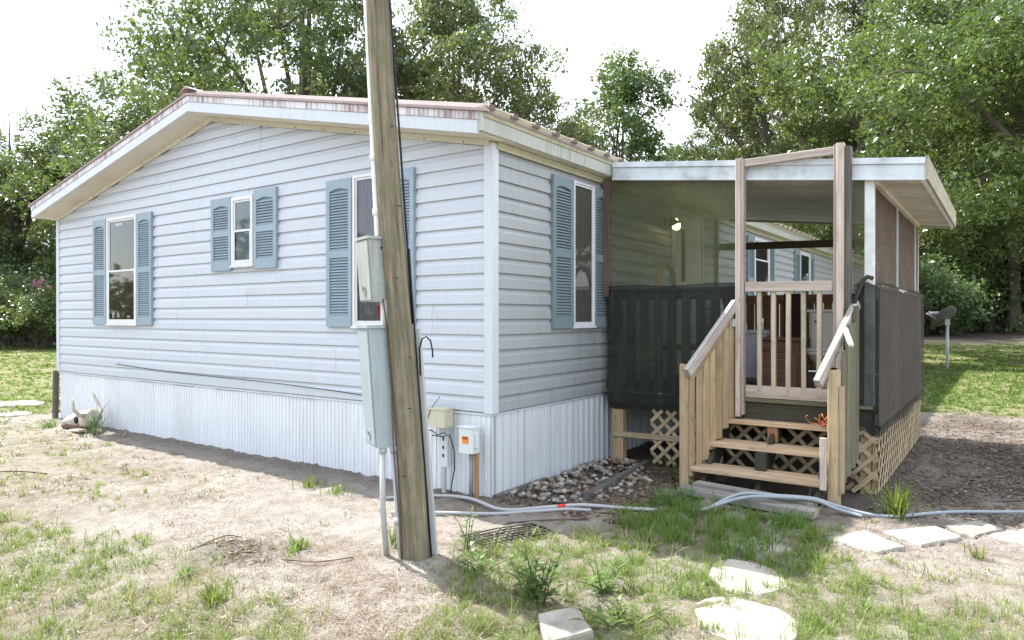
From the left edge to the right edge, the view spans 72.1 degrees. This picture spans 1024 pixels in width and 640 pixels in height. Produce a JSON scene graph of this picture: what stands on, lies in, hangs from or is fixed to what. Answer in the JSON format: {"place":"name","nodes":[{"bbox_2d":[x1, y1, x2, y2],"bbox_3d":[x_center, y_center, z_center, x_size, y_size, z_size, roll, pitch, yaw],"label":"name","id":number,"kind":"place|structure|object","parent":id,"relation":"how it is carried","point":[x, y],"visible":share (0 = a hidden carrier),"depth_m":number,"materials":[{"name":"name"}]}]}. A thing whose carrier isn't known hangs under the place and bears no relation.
{"place":"outdoors","nodes":[
{"label":"outdoors","id":0,"kind":"place"},
{"bbox_2d":[0,0,964,244],"label":"sky","id":1,"kind":"structure","parent":0,"point":[40,40],"materials":[{"name":"white"}]},
{"bbox_2d":[0,329,1023,639],"bbox_3d":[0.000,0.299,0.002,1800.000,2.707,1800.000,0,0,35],"label":"ground","id":2,"kind":"structure","parent":0,"point":[356,533],"depth_m":4.87,"materials":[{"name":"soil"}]},
{"bbox_2d":[0,411,32,416],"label":"stepping stone","id":3,"kind":"object","parent":2,"relation":"on","point":[15,414],"visible":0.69,"depth_m":10.76,"materials":[{"name":"stone"}]},
{"bbox_2d":[0,276,34,338],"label":"shrub","id":4,"kind":"object","parent":2,"relation":"on","point":[7,305],"visible":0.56,"depth_m":31.44,"materials":[{"name":"green plant"}]},
{"bbox_2d":[0,256,36,338],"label":"shrub","id":5,"kind":"object","parent":2,"relation":"on","point":[2,270],"visible":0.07,"depth_m":37.82,"materials":[{"name":"green plant"}]},
{"bbox_2d":[0,400,43,407],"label":"stepping stone","id":6,"kind":"object","parent":2,"relation":"on","point":[28,402],"visible":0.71,"depth_m":11.78,"materials":[{"name":"stone"}]},
{"bbox_2d":[0,287,43,345],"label":"shrub","id":7,"kind":"object","parent":2,"relation":"on","point":[10,339],"visible":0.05,"depth_m":32.99,"materials":[{"name":"green plant"}]},
{"bbox_2d":[0,278,55,348],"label":"flowering shrub","id":8,"kind":"object","parent":2,"relation":"on","point":[48,326],"visible":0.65,"depth_m":31.10,"materials":[{"name":"green plant"}]},
{"bbox_2d":[0,263,55,341],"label":"shrub","id":9,"kind":"object","parent":2,"relation":"on","point":[15,281],"visible":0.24,"depth_m":35.14,"materials":[{"name":"green plant"}]},
{"bbox_2d":[1,257,55,341],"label":"shrub","id":10,"kind":"object","parent":2,"relation":"on","point":[48,280],"visible":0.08,"depth_m":35.91,"materials":[{"name":"green plant"}]},
{"bbox_2d":[9,290,55,342],"bbox_3d":[-21.025,-0.014,32.698,3.832,3.263,3.715,0,0,-28],"label":"shrub","id":11,"kind":"object","parent":2,"relation":"on","point":[30,331],"visible":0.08,"depth_m":31.48,"materials":[{"name":"green plant"}]},
{"bbox_2d":[0,109,90,336],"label":"broad tree","id":12,"kind":"object","parent":2,"relation":"on","point":[17,249],"visible":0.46,"depth_m":39.57,"materials":[{"name":"green plant"}]},
{"bbox_2d":[52,370,58,417],"bbox_3d":[-6.776,1.170,10.447,0.085,0.851,0.070,0,0,35],"label":"wooden stake","id":13,"kind":"object","parent":2,"relation":"on","point":[55,402],"visible":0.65,"depth_m":10.42,"materials":[{"name":"grey wood"}]},
{"bbox_2d":[0,114,118,270],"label":"tall tree","id":14,"kind":"object","parent":2,"relation":"on","point":[33,200],"visible":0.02,"depth_m":41.33,"materials":[{"name":"green plant"}]},
{"bbox_2d":[61,391,101,428],"bbox_3d":[-5.755,1.205,9.350,0.636,0.514,0.424,0,0,35],"label":"cow skull","id":15,"kind":"object","parent":2,"relation":"on","point":[74,420],"visible":0.91,"depth_m":9.25},
{"bbox_2d":[0,66,172,271],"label":"broad tree","id":16,"kind":"object","parent":2,"relation":"on","point":[134,115],"visible":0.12,"depth_m":35.55,"materials":[{"name":"green plant"}]},
{"bbox_2d":[79,409,107,436],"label":"weed clump","id":17,"kind":"object","parent":2,"relation":"on","point":[94,430],"visible":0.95,"depth_m":8.93,"materials":[{"name":"green plant"}]},
{"bbox_2d":[173,562,200,584],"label":"grass clump","id":18,"kind":"object","parent":2,"relation":"on","point":[184,573],"visible":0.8,"depth_m":4.11,"materials":[{"name":"green plant"}]},
{"bbox_2d":[178,576,240,610],"bbox_3d":[-1.615,1.456,3.746,0.324,0.128,0.332,0,0,35],"label":"grass clump","id":19,"kind":"object","parent":2,"relation":"on","point":[211,590],"visible":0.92,"depth_m":3.77,"materials":[{"name":"green plant"}]},
{"bbox_2d":[176,533,281,569],"bbox_3d":[-1.766,1.447,4.470,0.873,0.087,0.464,0,0,35],"label":"dead grass heap","id":20,"kind":"object","parent":2,"relation":"on","point":[238,540],"visible":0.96,"depth_m":4.44,"materials":[{"name":"brown plant"}]},
{"bbox_2d":[45,0,493,178],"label":"oak tree","id":21,"kind":"object","parent":2,"relation":"on","point":[242,21],"visible":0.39,"depth_m":25.08,"materials":[{"name":"green plant"}]},
{"bbox_2d":[269,528,315,556],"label":"grass clump","id":22,"kind":"object","parent":2,"relation":"on","point":[297,546],"visible":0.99,"depth_m":4.50,"materials":[{"name":"green plant"}]},
{"bbox_2d":[292,472,326,488],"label":"grass clump","id":23,"kind":"object","parent":2,"relation":"on","point":[308,483],"visible":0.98,"depth_m":6.20,"materials":[{"name":"green plant"}]},
{"bbox_2d":[320,478,354,495],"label":"grass clump","id":24,"kind":"object","parent":2,"relation":"on","point":[336,491],"visible":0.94,"depth_m":5.97,"materials":[{"name":"green plant"}]},
{"bbox_2d":[379,448,389,555],"bbox_3d":[-0.766,1.141,4.255,0.044,0.775,0.152,0,0,5],"label":"conduit","id":25,"kind":"object","parent":2,"relation":"on","point":[382,451],"visible":0.81,"depth_m":4.19,"materials":[{"name":"metal"}]},
{"bbox_2d":[378,522,397,548],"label":"grass clump","id":26,"kind":"object","parent":2,"relation":"on","point":[391,539],"visible":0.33,"depth_m":4.52,"materials":[{"name":"green plant"}]},
{"bbox_2d":[366,0,433,561],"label":"utility pole","id":27,"kind":"object","parent":2,"relation":"on","point":[413,515],"visible":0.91,"depth_m":4.17,"materials":[{"name":"brown wood"}]},
{"bbox_2d":[354,235,385,301],"bbox_3d":[-0.845,-0.305,4.260,0.149,0.386,0.233,0,0,-32],"label":"electrical box","id":28,"kind":"object","parent":27,"relation":"attached to","point":[370,269],"visible":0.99,"depth_m":4.17,"materials":[{"name":"grey metal"}]},
{"bbox_2d":[356,240,371,300],"bbox_3d":[-0.890,-0.295,4.227,0.028,0.351,0.199,0,0,-32],"label":"door","id":29,"kind":"structure","parent":28,"relation":"in","point":[365,292],"depth_m":4.21,"materials":[{"name":"grey metal"}]},
{"bbox_2d":[363,0,379,235],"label":"conduit","id":30,"kind":"object","parent":27,"relation":"attached to","point":[375,211],"visible":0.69,"depth_m":4.22,"materials":[{"name":"white plastic"}]},
{"bbox_2d":[356,324,394,447],"bbox_3d":[-0.809,0.393,4.300,0.222,0.730,0.282,0,0,-26],"label":"electrical box","id":31,"kind":"object","parent":27,"relation":"attached to","point":[374,370],"visible":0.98,"depth_m":4.18,"materials":[{"name":"grey metal"}]},
{"bbox_2d":[358,331,375,445],"bbox_3d":[-0.879,0.407,4.260,0.050,0.674,0.248,0,0,-26],"label":"door","id":32,"kind":"structure","parent":31,"relation":"in","point":[363,339],"depth_m":4.24,"materials":[{"name":"grey metal"}]},
{"bbox_2d":[390,439,401,558],"bbox_3d":[-0.685,1.109,4.218,0.090,0.792,0.045,0,0,-18],"label":"conduit","id":33,"kind":"object","parent":27,"relation":"attached to","point":[396,521],"visible":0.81,"depth_m":4.20,"materials":[{"name":"grey plastic"}]},
{"bbox_2d":[413,328,437,554],"bbox_3d":[-0.527,0.788,4.285,0.170,1.474,0.053,0,0,4],"label":"metal guard","id":34,"kind":"object","parent":27,"relation":"attached to","point":[433,531],"visible":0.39,"depth_m":4.26,"materials":[{"name":"grey metal"}]},
{"bbox_2d":[427,396,454,492],"bbox_3d":[-0.632,1.103,5.988,0.278,0.922,0.155,0,0,35],"label":"telephone box","id":35,"kind":"object","parent":2,"relation":"on","point":[440,418],"visible":0.82,"depth_m":5.97,"materials":[{"name":"beige plastic"}]},
{"bbox_2d":[28,86,863,497],"bbox_3d":[2.390,-0.574,16.382,8.406,4.165,20.900,0,0,35],"label":"mobile home","id":36,"kind":"object","parent":2,"relation":"on","point":[206,276],"visible":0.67,"depth_m":7.28,"materials":[{"name":"white plastic"}]},
{"bbox_2d":[105,214,138,325],"bbox_3d":[-5.141,-0.647,9.283,0.805,1.437,0.067,0,0,35],"label":"window","id":37,"kind":"structure","parent":36,"relation":"in","point":[121,230],"depth_m":9.31,"materials":[{"name":"clear glass"}]},
{"bbox_2d":[229,195,253,267],"bbox_3d":[-2.960,-0.970,7.747,0.422,0.777,0.067,0,0,35],"label":"window","id":38,"kind":"structure","parent":36,"relation":"in","point":[242,206],"depth_m":7.76,"materials":[{"name":"white glass"}]},
{"bbox_2d":[350,173,382,327],"bbox_3d":[-1.342,-0.648,6.610,0.445,1.452,0.067,0,0,35],"label":"window","id":39,"kind":"structure","parent":36,"relation":"in","point":[362,193],"depth_m":6.68,"materials":[{"name":"clear glass"}]},
{"bbox_2d":[573,180,596,327],"bbox_3d":[0.709,-0.638,7.012,0.067,1.437,0.446,0,0,35],"label":"window","id":40,"kind":"structure","parent":36,"relation":"in","point":[584,194],"depth_m":7.05,"materials":[{"name":"clear glass"}]},
{"bbox_2d":[672,208,703,284],"bbox_3d":[2.346,-0.370,9.335,0.040,2.110,1.040,0,0,35],"label":"door","id":41,"kind":"structure","parent":36,"relation":"in","point":[688,241],"depth_m":9.29,"materials":[{"name":"paint"}]},
{"bbox_2d":[755,237,769,322],"bbox_3d":[4.285,-0.667,12.096,0.067,1.437,0.900,0,0,35],"label":"window","id":42,"kind":"structure","parent":36,"relation":"in","point":[762,256],"depth_m":12.18,"materials":[{"name":"white glass"}]},
{"bbox_2d":[800,251,810,293],"bbox_3d":[6.111,-0.682,14.693,0.067,1.437,0.910,0,0,35],"label":"window","id":43,"kind":"structure","parent":36,"relation":"in","point":[805,258],"depth_m":14.77,"materials":[{"name":"white glass"}]},
{"bbox_2d":[295,0,615,150],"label":"oak tree","id":44,"kind":"object","parent":2,"relation":"on","point":[444,18],"visible":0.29,"depth_m":29.43,"materials":[{"name":"green plant"}]},
{"bbox_2d":[450,506,480,551],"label":"weed plant","id":45,"kind":"object","parent":2,"relation":"on","point":[462,531],"visible":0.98,"depth_m":4.46,"materials":[{"name":"green plant"}]},
{"bbox_2d":[457,424,480,496],"bbox_3d":[-0.345,1.195,5.808,0.172,0.640,0.125,0,0,35],"label":"disconnect box","id":46,"kind":"object","parent":2,"relation":"on","point":[469,439],"visible":0.9,"depth_m":5.78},
{"bbox_2d":[474,453,478,498],"bbox_3d":[-0.292,1.333,5.790,0.050,0.465,0.018,0,0,35],"label":"wooden stake","id":47,"kind":"object","parent":2,"relation":"on","point":[476,475],"visible":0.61,"depth_m":5.78,"materials":[{"name":"brown wood"}]},
{"bbox_2d":[449,546,522,571],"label":"weed plant","id":48,"kind":"object","parent":2,"relation":"on","point":[475,559],"visible":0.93,"depth_m":4.09,"materials":[{"name":"green plant"}]},
{"bbox_2d":[391,507,590,515],"bbox_3d":[-0.151,1.464,5.348,1.534,0.035,0.105,0,0,-4],"label":"grey hose","id":49,"kind":"object","parent":2,"relation":"on","point":[506,512],"visible":0.9,"depth_m":5.32,"materials":[{"name":"grey plastic"}]},
{"bbox_2d":[460,523,554,545],"bbox_3d":[-0.025,1.456,4.777,0.613,0.040,0.255,0,0,-32],"label":"wire grating","id":50,"kind":"object","parent":2,"relation":"on","point":[504,533],"visible":0.88,"depth_m":4.77,"materials":[{"name":"brown metal"}]},
{"bbox_2d":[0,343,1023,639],"bbox_3d":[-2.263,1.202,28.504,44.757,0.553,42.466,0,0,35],"label":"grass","id":51,"kind":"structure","parent":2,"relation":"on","point":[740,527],"depth_m":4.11,"materials":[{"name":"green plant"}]},
{"bbox_2d":[2,414,1023,639],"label":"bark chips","id":52,"kind":"object","parent":2,"relation":"on","point":[422,566],"visible":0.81,"depth_m":4.07,"materials":[{"name":"brown plant"}]},
{"bbox_2d":[2,275,1023,334],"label":"undergrowth","id":53,"kind":"object","parent":2,"relation":"on","point":[1020,327],"visible":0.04,"depth_m":42.80,"materials":[{"name":"green plant"}]},
{"bbox_2d":[379,494,657,511],"bbox_3d":[-0.002,1.449,5.520,2.229,0.052,0.351,0,0,14],"label":"grey hose","id":54,"kind":"object","parent":2,"relation":"on","point":[490,506],"visible":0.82,"depth_m":5.44,"materials":[{"name":"grey plastic"}]},
{"bbox_2d":[493,477,547,498],"bbox_3d":[0.087,1.461,6.111,0.050,0.045,0.770,0,0,36],"label":"wall edging","id":55,"kind":"object","parent":2,"relation":"on","point":[503,494],"depth_m":6.05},
{"bbox_2d":[500,554,567,594],"bbox_3d":[0.073,1.387,3.788,0.270,0.217,0.487,0,0,-41],"label":"weed plant","id":56,"kind":"object","parent":2,"relation":"on","point":[518,581],"visible":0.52,"depth_m":3.81,"materials":[{"name":"green plant"}]},
{"bbox_2d":[507,544,575,607],"bbox_3d":[0.150,1.330,3.657,0.366,0.329,0.281,0,0,35],"label":"weed plant","id":57,"kind":"object","parent":2,"relation":"on","point":[532,583],"visible":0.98,"depth_m":3.66,"materials":[{"name":"green plant"}]},
{"bbox_2d":[507,518,588,523],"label":"twig","id":58,"kind":"object","parent":2,"relation":"on","point":[549,520],"visible":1,"depth_m":5.16,"materials":[{"name":"brown wood"}]},
{"bbox_2d":[538,607,593,639],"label":"concrete block","id":59,"kind":"object","parent":2,"relation":"on","point":[557,622],"depth_m":3.29,"materials":[{"name":"white concrete"}]},
{"bbox_2d":[571,544,629,597],"bbox_3d":[0.483,1.379,3.812,0.313,0.238,0.443,0,0,10],"label":"weed plant","id":60,"kind":"object","parent":2,"relation":"on","point":[607,586],"visible":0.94,"depth_m":3.80,"materials":[{"name":"green plant"}]},
{"bbox_2d":[504,457,716,521],"bbox_3d":[0.918,1.442,6.248,1.251,0.081,1.950,0,0,35],"label":"rock bed","id":61,"kind":"object","parent":2,"relation":"on","point":[542,486],"visible":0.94,"depth_m":6.15,"materials":[{"name":"stone"}]},
{"bbox_2d":[565,82,662,161],"bbox_3d":[5.830,-5.431,38.061,4.694,13.744,10.349,0,0,14],"label":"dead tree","id":62,"kind":"object","parent":2,"relation":"on","point":[622,137],"visible":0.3,"depth_m":36.34,"materials":[{"name":"green plant"}]},
{"bbox_2d":[583,460,649,497],"bbox_3d":[0.987,1.445,6.449,0.055,0.052,1.486,0,0,30],"label":"timber edging","id":63,"kind":"object","parent":2,"relation":"on","point":[606,484],"visible":0.92,"depth_m":6.31,"materials":[{"name":"grey wood"}]},
{"bbox_2d":[566,42,678,161],"bbox_3d":[5.580,-6.610,37.616,6.502,16.408,6.615,0,0,39],"label":"slim tree","id":64,"kind":"object","parent":2,"relation":"on","point":[624,89],"visible":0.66,"depth_m":37.34,"materials":[{"name":"green plant"}]},
{"bbox_2d":[568,587,679,629],"bbox_3d":[0.542,1.417,3.363,0.364,0.172,0.514,0,0,35],"label":"weed plant","id":65,"kind":"object","parent":2,"relation":"on","point":[615,616],"visible":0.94,"depth_m":3.38,"materials":[{"name":"green plant"}]},
{"bbox_2d":[635,479,693,509],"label":"grass clump","id":66,"kind":"object","parent":2,"relation":"on","point":[669,495],"visible":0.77,"depth_m":5.58,"materials":[{"name":"green plant"}]},
{"bbox_2d":[624,125,727,161],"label":"broad tree","id":67,"kind":"object","parent":2,"relation":"on","point":[676,151],"visible":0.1,"depth_m":42.02,"materials":[{"name":"green plant"}]},
{"bbox_2d":[676,478,697,503],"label":"weed plant","id":68,"kind":"object","parent":2,"relation":"on","point":[686,488],"visible":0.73,"depth_m":5.61,"materials":[{"name":"green plant"}]},
{"bbox_2d":[676,495,713,513],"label":"grass clump","id":69,"kind":"object","parent":2,"relation":"on","point":[691,506],"visible":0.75,"depth_m":5.32,"materials":[{"name":"green plant"}]},
{"bbox_2d":[681,109,773,160],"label":"tall tree","id":70,"kind":"object","parent":2,"relation":"on","point":[730,147],"visible":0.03,"depth_m":45.16,"materials":[{"name":"green plant"}]},
{"bbox_2d":[695,597,799,639],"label":"stepping stone","id":71,"kind":"object","parent":2,"relation":"on","point":[727,615],"visible":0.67,"depth_m":3.44,"materials":[{"name":"stone"}]},
{"bbox_2d":[708,559,786,595],"bbox_3d":[1.342,1.496,4.029,0.418,0.066,0.554,0,0,10],"label":"stepping stone","id":72,"kind":"object","parent":2,"relation":"on","point":[740,567],"visible":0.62,"depth_m":4.01,"materials":[{"name":"stone"}]},
{"bbox_2d":[677,484,818,519],"bbox_3d":[1.832,1.425,5.556,1.099,0.060,0.150,0,0,42],"label":"weathered plank","id":73,"kind":"object","parent":2,"relation":"on","point":[706,493],"visible":0.77,"depth_m":5.43,"materials":[{"name":"grey wood"}]},
{"bbox_2d":[693,480,817,507],"bbox_3d":[1.941,1.419,5.693,0.986,0.075,0.120,0,0,42],"label":"weathered plank","id":74,"kind":"object","parent":2,"relation":"on","point":[721,487],"visible":0.27,"depth_m":5.74,"materials":[{"name":"grey wood"}]},
{"bbox_2d":[724,537,791,554],"bbox_3d":[1.618,1.498,4.613,0.418,0.056,0.312,0,0,35],"label":"stepping stone","id":75,"kind":"object","parent":2,"relation":"on","point":[778,548],"visible":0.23,"depth_m":4.57,"materials":[{"name":"stone"}]},
{"bbox_2d":[497,410,1023,528],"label":"leaf litter","id":76,"kind":"object","parent":2,"relation":"on","point":[717,479],"visible":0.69,"depth_m":6.41,"materials":[{"name":"brown plant"}]},
{"bbox_2d":[758,519,779,553],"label":"weed plant","id":77,"kind":"object","parent":2,"relation":"on","point":[768,523],"visible":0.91,"depth_m":4.46,"materials":[{"name":"green plant"}]},
{"bbox_2d":[679,300,860,507],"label":"wooden steps","id":78,"kind":"structure","parent":2,"relation":"on","point":[710,365],"depth_m":6.14,"materials":[{"name":"brown wood"}]},
{"bbox_2d":[843,327,853,347],"bbox_3d":[2.701,0.139,5.652,0.042,0.156,0.234,0,0,15],"label":"white pipe","id":79,"kind":"object","parent":78,"relation":"attached to","point":[850,343],"visible":1,"depth_m":5.62,"materials":[{"name":"plastic"}]},
{"bbox_2d":[757,503,797,527],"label":"grass clump","id":80,"kind":"object","parent":2,"relation":"on","point":[778,517],"visible":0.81,"depth_m":5.09,"materials":[{"name":"green plant"}]},
{"bbox_2d":[602,142,955,494],"bbox_3d":[3.170,-0.039,7.971,2.953,3.181,3.845,0,0,35],"label":"porch","id":81,"kind":"object","parent":2,"relation":"on","point":[656,335],"visible":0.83,"depth_m":6.75,"materials":[{"name":"brown wood"}]},
{"bbox_2d":[655,261,675,285],"bbox_3d":[1.802,0.048,7.311,0.476,1.335,0.491,0,0,35],"label":"cane chair","id":82,"kind":"object","parent":81,"relation":"on","point":[668,265],"visible":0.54,"depth_m":7.37,"materials":[{"name":"wicker"}]},
{"bbox_2d":[746,330,770,377],"bbox_3d":[2.784,0.378,7.979,0.305,0.528,0.330,0,0,35],"label":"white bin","id":83,"kind":"object","parent":81,"relation":"on","point":[751,354],"visible":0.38,"depth_m":7.87,"materials":[{"name":"plastic"}]},
{"bbox_2d":[756,337,809,387],"bbox_3d":[2.888,0.449,7.470,0.450,0.526,0.474,0,0,35],"label":"wooden cabinet","id":84,"kind":"object","parent":81,"relation":"on","point":[781,361],"visible":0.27,"depth_m":7.29,"materials":[{"name":"brown wood"}]},
{"bbox_2d":[784,294,800,336],"bbox_3d":[3.821,0.153,9.535,0.270,1.020,0.030,0,0,35],"label":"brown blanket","id":85,"kind":"object","parent":81,"relation":"hanging from","point":[795,315],"visible":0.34,"depth_m":9.52,"materials":[{"name":"fabric"}]},
{"bbox_2d":[806,309,832,388],"bbox_3d":[3.253,0.303,7.241,0.470,0.825,0.657,0,0,35],"label":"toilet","id":86,"kind":"object","parent":81,"relation":"on","point":[827,327],"visible":0.36,"depth_m":7.37,"materials":[{"name":"ceramic"}]},
{"bbox_2d":[852,275,873,303],"bbox_3d":[2.939,-0.254,5.903,0.170,0.251,0.069,0,0,13],"label":"black hose","id":87,"kind":"object","parent":81,"relation":"hanging from","point":[859,288],"visible":1,"depth_m":5.90,"materials":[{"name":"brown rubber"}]},
{"bbox_2d":[700,495,862,517],"bbox_3d":[2.024,1.406,5.341,1.195,0.137,0.142,0,0,5],"label":"blue hose","id":88,"kind":"object","parent":2,"relation":"on","point":[788,497],"visible":0.94,"depth_m":5.35,"materials":[{"name":"plastic"}]},
{"bbox_2d":[653,0,910,232],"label":"oak tree","id":89,"kind":"object","parent":2,"relation":"on","point":[734,110],"visible":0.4,"depth_m":34.23,"materials":[{"name":"green plant"}]},
{"bbox_2d":[705,491,1023,518],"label":"blue hose","id":90,"kind":"object","parent":2,"relation":"on","point":[892,516],"visible":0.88,"depth_m":5.34,"materials":[{"name":"plastic"}]},
{"bbox_2d":[825,531,905,554],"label":"paving slab","id":91,"kind":"structure","parent":2,"relation":"on","point":[853,539],"depth_m":4.62,"materials":[{"name":"concrete"}]},
{"bbox_2d":[729,0,1023,252],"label":"leafy tree","id":92,"kind":"object","parent":2,"relation":"on","point":[812,126],"visible":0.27,"depth_m":24.23,"materials":[{"name":"green plant"}]},
{"bbox_2d":[862,479,941,522],"bbox_3d":[2.897,1.328,5.273,0.642,0.327,0.580,0,0,35],"label":"grass clump","id":93,"kind":"object","parent":2,"relation":"on","point":[898,505],"visible":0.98,"depth_m":5.27,"materials":[{"name":"green plant"}]},
{"bbox_2d":[883,526,961,547],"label":"paving slab","id":94,"kind":"structure","parent":2,"relation":"on","point":[935,535],"depth_m":4.78,"materials":[{"name":"concrete"}]},
{"bbox_2d":[852,234,992,324],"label":"shrub","id":95,"kind":"object","parent":2,"relation":"on","point":[964,269],"visible":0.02,"depth_m":40.90,"materials":[{"name":"green plant"}]},
{"bbox_2d":[832,0,1023,245],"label":"leafy tree","id":96,"kind":"object","parent":2,"relation":"on","point":[971,61],"visible":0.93,"depth_m":15.29,"materials":[{"name":"green plant"}]},
{"bbox_2d":[861,247,999,327],"bbox_3d":[23.876,-1.472,41.561,7.184,6.118,6.966,0,0,-1],"label":"shrub","id":97,"kind":"object","parent":2,"relation":"on","point":[947,285],"visible":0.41,"depth_m":39.54,"materials":[{"name":"green plant"}]},
{"bbox_2d":[851,0,1023,267],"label":"leafy tree","id":98,"kind":"object","parent":2,"relation":"on","point":[994,231],"visible":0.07,"depth_m":25.89,"materials":[{"name":"green plant"}]},
{"bbox_2d":[926,306,956,368],"bbox_3d":[12.351,0.603,20.159,0.827,1.987,0.551,0,0,-33],"label":"satellite dish","id":99,"kind":"object","parent":2,"relation":"on","point":[944,316],"visible":0.95,"depth_m":20.07,"materials":[{"name":"metal"}]},
{"bbox_2d":[924,301,969,334],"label":"shrub","id":100,"kind":"object","parent":2,"relation":"on","point":[953,324],"visible":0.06,"depth_m":42.03,"materials":[{"name":"green plant"}]},
{"bbox_2d":[942,305,982,334],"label":"shrub","id":101,"kind":"object","parent":2,"relation":"on","point":[963,322],"visible":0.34,"depth_m":42.35,"materials":[{"name":"green plant"}]},
{"bbox_2d":[919,137,1023,331],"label":"broad tree","id":102,"kind":"object","parent":2,"relation":"on","point":[970,244],"visible":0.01,"depth_m":43.73,"materials":[{"name":"green plant"}]},
{"bbox_2d":[920,219,1023,333],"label":"shrub","id":103,"kind":"object","parent":2,"relation":"on","point":[973,271],"visible":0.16,"depth_m":43.12,"materials":[{"name":"green plant"}]},
{"bbox_2d":[944,521,1003,538],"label":"paving slab","id":104,"kind":"structure","parent":2,"relation":"on","point":[982,529],"depth_m":4.95,"materials":[{"name":"concrete"}]},
{"bbox_2d":[964,543,1004,563],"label":"grass clump","id":105,"kind":"object","parent":2,"relation":"on","point":[977,556],"visible":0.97,"depth_m":4.37,"materials":[{"name":"green plant"}]},
{"bbox_2d":[957,135,1023,332],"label":"woodland tree","id":106,"kind":"object","parent":2,"relation":"on","point":[986,328],"depth_m":44.22,"materials":[{"name":"brown plant"}]},
{"bbox_2d":[972,137,1023,333],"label":"woodland tree","id":107,"kind":"object","parent":2,"relation":"on","point":[1015,315],"depth_m":42.60,"materials":[{"name":"brown plant"}]},
{"bbox_2d":[990,529,1023,544],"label":"paving slab","id":108,"kind":"structure","parent":2,"relation":"on","point":[1013,536],"depth_m":4.77,"materials":[{"name":"concrete"}]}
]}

